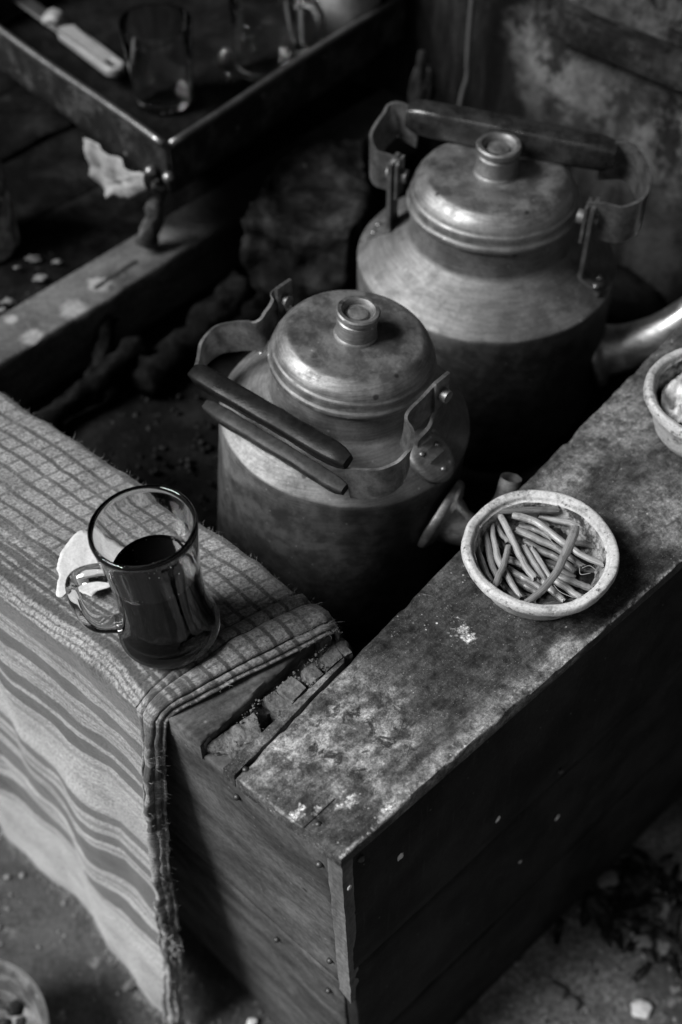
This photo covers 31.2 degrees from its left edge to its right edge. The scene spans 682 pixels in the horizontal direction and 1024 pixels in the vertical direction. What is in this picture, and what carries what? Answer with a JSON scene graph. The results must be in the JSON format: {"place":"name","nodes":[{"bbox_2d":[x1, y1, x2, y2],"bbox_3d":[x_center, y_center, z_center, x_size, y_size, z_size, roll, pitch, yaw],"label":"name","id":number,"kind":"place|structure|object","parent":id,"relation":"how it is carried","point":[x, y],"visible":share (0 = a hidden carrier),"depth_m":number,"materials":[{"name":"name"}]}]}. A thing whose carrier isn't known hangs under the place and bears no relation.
{"place":"outdoors","nodes":[
{"label":"outdoors","id":0,"kind":"place"},
{"bbox_2d":[0,159,19,262],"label":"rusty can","id":1,"kind":"object","parent":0,"point":[9,237],"visible":1,"depth_m":1.37,"materials":[{"name":"black metal"}]},
{"bbox_2d":[240,138,377,309],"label":"stone block","id":2,"kind":"structure","parent":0,"point":[307,219],"depth_m":1.38,"materials":[{"name":"black stone"}]},
{"bbox_2d":[0,794,681,1023],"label":"floor","id":3,"kind":"structure","parent":0,"point":[68,974],"depth_m":1.36,"materials":[{"name":"concrete"}]},
{"bbox_2d":[0,0,43,22],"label":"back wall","id":4,"kind":"structure","parent":3,"relation":"on","point":[17,14],"depth_m":1.90,"materials":[{"name":"black"}]},
{"bbox_2d":[0,960,49,1023],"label":"tin basin","id":5,"kind":"object","parent":3,"relation":"on","point":[17,983],"visible":0.91,"depth_m":1.27,"materials":[{"name":"grey metal"}]},
{"bbox_2d":[0,999,26,1023],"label":"basin scraps","id":6,"kind":"object","parent":5,"relation":"in","point":[15,1007],"visible":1,"depth_m":1.28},
{"bbox_2d":[124,981,134,989],"bbox_3d":[-0.233,0.520,1.343,0.012,0.006,0.010,0,50,0],"label":"pebble","id":7,"kind":"object","parent":3,"relation":"on","point":[128,985],"visible":0.89,"depth_m":1.34,"materials":[{"name":"stone"}]},
{"bbox_2d":[0,68,416,407],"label":"stove platform","id":8,"kind":"structure","parent":3,"relation":"on","point":[76,222],"depth_m":1.44,"materials":[{"name":"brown wood"}]},
{"bbox_2d":[0,307,7,312],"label":"charcoal crumb","id":9,"kind":"object","parent":8,"relation":"on","point":[3,309],"visible":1,"depth_m":1.33,"materials":[{"name":"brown wood"}]},
{"bbox_2d":[0,297,16,304],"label":"charcoal crumb","id":10,"kind":"object","parent":8,"relation":"on","point":[9,301],"visible":1,"depth_m":1.34,"materials":[{"name":"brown wood"}]},
{"bbox_2d":[24,255,41,262],"bbox_3d":[-0.349,-0.287,1.387,0.020,0.008,0.011,0,50,0],"label":"charcoal crumb","id":11,"kind":"object","parent":8,"relation":"on","point":[33,258],"visible":1,"depth_m":1.39,"materials":[{"name":"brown wood"}]},
{"bbox_2d":[32,274,47,280],"bbox_3d":[-0.336,-0.261,1.364,0.018,0.008,0.011,0,50,0],"label":"charcoal crumb","id":12,"kind":"object","parent":8,"relation":"on","point":[40,277],"visible":1,"depth_m":1.36,"materials":[{"name":"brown wood"}]},
{"bbox_2d":[51,259,62,263],"bbox_3d":[-0.321,-0.283,1.383,0.014,0.005,0.006,0,50,0],"label":"charcoal crumb","id":13,"kind":"object","parent":8,"relation":"on","point":[57,261],"visible":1,"depth_m":1.38,"materials":[{"name":"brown wood"}]},
{"bbox_2d":[0,0,405,249],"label":"metal tray","id":14,"kind":"object","parent":8,"relation":"on","point":[216,120],"visible":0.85,"depth_m":1.43,"materials":[{"name":"black metal"}]},
{"bbox_2d":[12,0,125,77],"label":"kitchen tool","id":15,"kind":"object","parent":14,"relation":"in","point":[92,51],"visible":1,"depth_m":1.48,"materials":[{"name":"white plastic"}]},
{"bbox_2d":[83,138,147,198],"bbox_3d":[-0.243,-0.360,1.347,0.016,0.074,0.115,-34,57,-25],"label":"paper scrap","id":16,"kind":"object","parent":14,"relation":"attached to","point":[111,174],"visible":1,"depth_m":1.35,"materials":[{"name":"white paper"}]},
{"bbox_2d":[118,3,192,113],"bbox_3d":[-0.208,-0.518,1.408,0.082,0.098,0.082,0,50,0],"label":"tumbler","id":17,"kind":"object","parent":14,"relation":"on","point":[156,38],"visible":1,"depth_m":1.39,"materials":[{"name":"clear glass"}]},
{"bbox_2d":[217,47,234,85],"bbox_3d":[-0.136,-0.531,1.455,0.021,0.044,0.023,0,50,0],"label":"spoon","id":18,"kind":"object","parent":14,"relation":"on","point":[226,59],"visible":1,"depth_m":1.45,"materials":[{"name":"metal"}]},
{"bbox_2d":[228,0,325,81],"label":"glass mug","id":19,"kind":"object","parent":14,"relation":"on","point":[264,38],"visible":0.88,"depth_m":1.43,"materials":[{"name":"clear glass"}]},
{"bbox_2d":[299,0,380,43],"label":"steel pot","id":20,"kind":"object","parent":14,"relation":"in","point":[340,14],"visible":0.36,"depth_m":1.46,"materials":[{"name":"metal"}]},
{"bbox_2d":[167,644,314,759],"bbox_3d":[-0.263,0.193,1.224,0.538,0.609,0.118,33,57,25],"label":"counter board","id":21,"kind":"object","parent":3,"relation":"on","point":[198,727],"visible":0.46,"depth_m":0.87,"materials":[{"name":"grey wood"}]},
{"bbox_2d":[0,392,343,1023],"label":"checked cloth","id":22,"kind":"object","parent":21,"relation":"on","point":[86,714],"visible":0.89,"depth_m":0.99,"materials":[{"name":"fabric"}]},
{"bbox_2d":[56,530,109,597],"bbox_3d":[-0.187,0.039,0.934,0.058,0.004,0.064,0,50,0],"label":"torn scrap","id":23,"kind":"object","parent":22,"relation":"on","point":[76,552],"visible":0.41,"depth_m":0.94,"materials":[{"name":"white paper"}]},
{"bbox_2d":[65,485,219,669],"bbox_3d":[-0.139,0.047,0.852,0.102,0.124,0.074,0,50,0],"label":"glass mug","id":24,"kind":"object","parent":22,"relation":"on","point":[166,616],"visible":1,"depth_m":0.84,"materials":[{"name":"clear glass"}]},
{"bbox_2d":[114,535,184,565],"bbox_3d":[-0.127,0.061,0.867,0.063,0.072,0.061,0,50,0],"label":"tea","id":25,"kind":"object","parent":24,"relation":"in","point":[147,550],"visible":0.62,"depth_m":0.85,"materials":[{"name":"black liquid"}]},
{"bbox_2d":[246,1018,257,1023],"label":"pebble","id":26,"kind":"object","parent":3,"relation":"on","point":[252,1020],"visible":1,"depth_m":1.32,"materials":[{"name":"white stone"}]},
{"bbox_2d":[0,843,681,1023],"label":"grit","id":27,"kind":"object","parent":3,"relation":"on","point":[674,989],"visible":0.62,"depth_m":1.36,"materials":[{"name":"grey gravel"}]},
{"bbox_2d":[23,170,664,659],"bbox_3d":[-0.048,-0.103,1.594,0.871,0.425,0.826,33,57,25],"label":"stove hearth","id":28,"kind":"object","parent":3,"relation":"on","point":[633,298],"visible":0.06,"depth_m":1.32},
{"bbox_2d":[35,335,150,429],"bbox_3d":[-0.270,-0.135,1.315,0.034,0.055,0.158,35,58,26],"label":"firewood","id":29,"kind":"object","parent":28,"relation":"on","point":[102,378],"visible":0.84,"depth_m":1.31,"materials":[{"name":"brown plant"}]},
{"bbox_2d":[83,314,118,403],"bbox_3d":[-0.263,-0.170,1.343,0.028,0.053,0.105,4,50,4],"label":"firewood","id":30,"kind":"object","parent":28,"relation":"on","point":[103,341],"visible":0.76,"depth_m":1.34,"materials":[{"name":"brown plant"}]},
{"bbox_2d":[59,367,217,509],"bbox_3d":[-0.233,-0.085,1.310,0.230,0.010,0.221,0,50,0],"label":"ember rubble","id":31,"kind":"object","parent":28,"relation":"on","point":[155,456],"visible":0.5,"depth_m":1.30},
{"bbox_2d":[128,270,256,397],"bbox_3d":[-0.165,-0.200,1.368,0.049,0.067,0.180,32,57,24],"label":"firewood","id":32,"kind":"object","parent":28,"relation":"on","point":[162,362],"visible":0.92,"depth_m":1.35,"materials":[{"name":"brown plant"}]},
{"bbox_2d":[188,278,521,637],"bbox_3d":[0.000,-0.047,1.080,0.233,0.322,0.248,-20,52,-16],"label":"kettle","id":33,"kind":"object","parent":28,"relation":"on","point":[341,418],"visible":0.94,"depth_m":1.00,"materials":[{"name":"metal"}]},
{"bbox_2d":[357,99,681,462],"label":"kettle","id":34,"kind":"object","parent":28,"relation":"on","point":[485,256],"visible":0.96,"depth_m":1.16,"materials":[{"name":"metal"}]},
{"bbox_2d":[165,325,681,1023],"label":"counter box","id":35,"kind":"object","parent":3,"relation":"on","point":[451,793],"visible":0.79,"depth_m":0.97,"materials":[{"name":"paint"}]},
{"bbox_2d":[206,634,352,758],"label":"brick pier","id":36,"kind":"structure","parent":35,"relation":"attached to","point":[274,704],"depth_m":0.89,"materials":[{"name":"grey brick"}]},
{"bbox_2d":[461,490,619,620],"bbox_3d":[0.148,0.038,0.922,0.117,0.038,0.117,0,50,0],"label":"bowl","id":37,"kind":"object","parent":35,"relation":"on","point":[595,531],"visible":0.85,"depth_m":0.92,"materials":[{"name":"grey ceramic"}]},
{"bbox_2d":[476,543,492,582],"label":"stem","id":38,"kind":"object","parent":37,"relation":"in","point":[483,566],"visible":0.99,"depth_m":0.91,"materials":[{"name":"grey food"}]},
{"bbox_2d":[483,530,502,582],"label":"stem","id":39,"kind":"object","parent":37,"relation":"in","point":[489,553],"visible":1,"depth_m":0.92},
{"bbox_2d":[492,544,510,587],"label":"stem","id":40,"kind":"object","parent":37,"relation":"in","point":[501,569],"visible":1,"depth_m":0.91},
{"bbox_2d":[495,524,509,543],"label":"stem","id":41,"kind":"object","parent":37,"relation":"in","point":[501,533],"visible":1,"depth_m":0.94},
{"bbox_2d":[497,537,512,555],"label":"stem","id":42,"kind":"object","parent":37,"relation":"in","point":[501,544],"visible":0.67,"depth_m":0.94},
{"bbox_2d":[490,523,523,598],"bbox_3d":[0.121,0.035,0.920,0.011,0.006,0.078,-10,50,-8],"label":"stem","id":43,"kind":"object","parent":37,"relation":"in","point":[507,576],"visible":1,"depth_m":0.92,"materials":[{"name":"food"}]},
{"bbox_2d":[500,581,521,599],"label":"stem","id":44,"kind":"object","parent":37,"relation":"in","point":[506,588],"visible":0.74,"depth_m":0.91,"materials":[{"name":"grey plant"}]},
{"bbox_2d":[498,514,539,581],"bbox_3d":[0.132,0.025,0.921,0.008,0.006,0.069,-14,51,-12],"label":"stem","id":45,"kind":"object","parent":37,"relation":"in","point":[528,569],"visible":1,"depth_m":0.92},
{"bbox_2d":[508,556,531,570],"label":"stem","id":46,"kind":"object","parent":37,"relation":"in","point":[514,561],"visible":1,"depth_m":0.92,"materials":[{"name":"grey food"}]},
{"bbox_2d":[507,565,541,588],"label":"stem","id":47,"kind":"object","parent":37,"relation":"in","point":[513,572],"visible":0.92,"depth_m":0.91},
{"bbox_2d":[514,578,539,597],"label":"stem","id":48,"kind":"object","parent":37,"relation":"in","point":[526,586],"visible":0.81,"depth_m":0.91,"materials":[{"name":"plant"}]},
{"bbox_2d":[518,587,536,602],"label":"stem","id":49,"kind":"object","parent":37,"relation":"in","point":[525,594],"visible":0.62,"depth_m":0.91,"materials":[{"name":"plant"}]},
{"bbox_2d":[499,505,560,514],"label":"stem","id":50,"kind":"object","parent":37,"relation":"in","point":[539,510],"visible":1,"depth_m":0.94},
{"bbox_2d":[518,524,551,539],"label":"stem","id":51,"kind":"object","parent":37,"relation":"in","point":[532,528],"visible":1,"depth_m":0.94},
{"bbox_2d":[473,524,602,597],"bbox_3d":[0.139,0.033,0.907,0.099,0.002,0.058,26,54,21],"label":"stem fibre","id":52,"kind":"object","parent":37,"relation":"in","point":[558,550],"visible":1,"depth_m":0.90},
{"bbox_2d":[482,523,594,603],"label":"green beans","id":53,"kind":"object","parent":37,"relation":"in","point":[547,596],"visible":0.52,"depth_m":0.93,"materials":[{"name":"food"}]},
{"bbox_2d":[521,544,565,602],"bbox_3d":[0.149,0.046,0.910,0.010,0.006,0.059,-20,52,-16],"label":"stem","id":54,"kind":"object","parent":37,"relation":"in","point":[542,578],"visible":0.98,"depth_m":0.91,"materials":[{"name":"grey plant"}]},
{"bbox_2d":[540,520,553,527],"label":"stem","id":55,"kind":"object","parent":37,"relation":"in","point":[547,523],"visible":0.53,"depth_m":0.95,"materials":[{"name":"grey plant"}]},
{"bbox_2d":[513,526,584,568],"bbox_3d":[0.158,0.027,0.927,0.062,0.007,0.010,28,55,22],"label":"stem","id":56,"kind":"object","parent":37,"relation":"in","point":[531,536],"visible":0.98,"depth_m":0.93,"materials":[{"name":"plant"}]},
{"bbox_2d":[521,539,577,573],"bbox_3d":[0.159,0.033,0.929,0.048,0.008,0.007,31,56,24],"label":"stem","id":57,"kind":"object","parent":37,"relation":"in","point":[554,556],"visible":0.84,"depth_m":0.93,"materials":[{"name":"food"}]},
{"bbox_2d":[542,558,556,564],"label":"stem","id":58,"kind":"object","parent":37,"relation":"in","point":[550,561],"visible":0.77,"depth_m":0.93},
{"bbox_2d":[524,525,579,602],"bbox_3d":[0.157,0.040,0.899,0.013,0.007,0.086,25,54,20],"label":"stem","id":59,"kind":"object","parent":37,"relation":"in","point":[569,544],"visible":1,"depth_m":0.90,"materials":[{"name":"grey food"}]},
{"bbox_2d":[529,545,583,598],"bbox_3d":[0.158,0.046,0.912,0.012,0.007,0.059,-28,55,-22],"label":"stem","id":60,"kind":"object","parent":37,"relation":"in","point":[567,588],"visible":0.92,"depth_m":0.91,"materials":[{"name":"plant"}]},
{"bbox_2d":[511,512,604,567],"bbox_3d":[0.163,0.020,0.920,0.082,0.006,0.011,32,57,24],"label":"stem","id":61,"kind":"object","parent":37,"relation":"in","point":[549,532],"visible":1,"depth_m":0.92,"materials":[{"name":"plant"}]},
{"bbox_2d":[538,514,580,527],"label":"stem","id":62,"kind":"object","parent":37,"relation":"in","point":[563,521],"visible":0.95,"depth_m":0.94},
{"bbox_2d":[543,598,575,604],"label":"stem","id":63,"kind":"object","parent":37,"relation":"in","point":[558,602],"visible":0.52,"depth_m":0.90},
{"bbox_2d":[543,561,576,577],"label":"stem","id":64,"kind":"object","parent":37,"relation":"in","point":[563,572],"visible":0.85,"depth_m":0.92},
{"bbox_2d":[558,574,594,590],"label":"stem","id":65,"kind":"object","parent":37,"relation":"in","point":[575,582],"visible":0.96,"depth_m":0.91,"materials":[{"name":"grey plant"}]},
{"bbox_2d":[574,540,593,549],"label":"stem","id":66,"kind":"object","parent":37,"relation":"in","point":[584,544],"visible":0.84,"depth_m":0.93,"materials":[{"name":"grey plant"}]},
{"bbox_2d":[574,564,594,572],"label":"stem","id":67,"kind":"object","parent":37,"relation":"in","point":[587,570],"visible":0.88,"depth_m":0.92,"materials":[{"name":"grey food"}]},
{"bbox_2d":[643,348,681,456],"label":"bowl","id":68,"kind":"object","parent":35,"relation":"on","point":[663,371],"visible":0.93,"depth_m":1.01,"materials":[{"name":"grey ceramic"}]},
{"bbox_2d":[661,373,681,424],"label":"lime paste","id":69,"kind":"object","parent":68,"relation":"in","point":[671,400],"visible":0.89,"depth_m":1.02,"materials":[{"name":"white"}]},
{"bbox_2d":[352,0,681,307],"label":"plaster wall","id":70,"kind":"structure","parent":3,"relation":"on","point":[523,65],"depth_m":1.43,"materials":[{"name":"grey paint"}]},
{"bbox_2d":[408,50,435,103],"bbox_3d":[0.100,-0.518,1.501,0.035,0.106,0.018,0,50,0],"label":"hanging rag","id":71,"kind":"object","parent":70,"relation":"hanging from","point":[422,84],"visible":0.69,"depth_m":1.49,"materials":[{"name":"black fabric"}]},
{"bbox_2d":[458,0,474,105],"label":"wire","id":72,"kind":"object","parent":70,"relation":"hanging from","point":[471,10],"visible":0.56,"depth_m":1.44,"materials":[{"name":"metal"}]},
{"bbox_2d":[544,0,681,90],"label":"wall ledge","id":73,"kind":"object","parent":70,"relation":"attached to","point":[630,48],"depth_m":1.30,"materials":[{"name":"grey concrete"}]},
{"bbox_2d":[540,981,567,1002],"bbox_3d":[0.234,0.525,1.339,0.030,0.012,0.022,7,50,6],"label":"pebble","id":74,"kind":"object","parent":3,"relation":"on","point":[552,991],"visible":1,"depth_m":1.33,"materials":[{"name":"stone"}]},
{"bbox_2d":[561,996,580,1011],"bbox_3d":[0.250,0.535,1.331,0.019,0.010,0.018,-36,58,-27],"label":"pebble","id":75,"kind":"object","parent":3,"relation":"on","point":[571,1003],"visible":1,"depth_m":1.33,"materials":[{"name":"stone"}]},
{"bbox_2d":[597,870,618,888],"bbox_3d":[0.310,0.428,1.422,0.030,0.014,0.025,0,50,0],"label":"pebble","id":76,"kind":"object","parent":3,"relation":"on","point":[607,878],"visible":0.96,"depth_m":1.42,"materials":[{"name":"stone"}]},
{"bbox_2d":[554,846,681,982],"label":"floor litter","id":77,"kind":"object","parent":3,"relation":"on","point":[635,884],"visible":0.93,"depth_m":1.40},
{"bbox_2d":[630,999,652,1018],"bbox_3d":[0.326,0.539,1.327,0.024,0.012,0.021,0,50,0],"label":"pebble","id":78,"kind":"object","parent":3,"relation":"on","point":[641,1008],"visible":1,"depth_m":1.32,"materials":[{"name":"white stone"}]},
{"bbox_2d":[632,934,653,947],"bbox_3d":[0.340,0.483,1.375,0.024,0.011,0.018,0,50,0],"label":"pebble","id":79,"kind":"object","parent":3,"relation":"on","point":[646,940],"visible":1,"depth_m":1.37,"materials":[{"name":"stone"}]}
]}

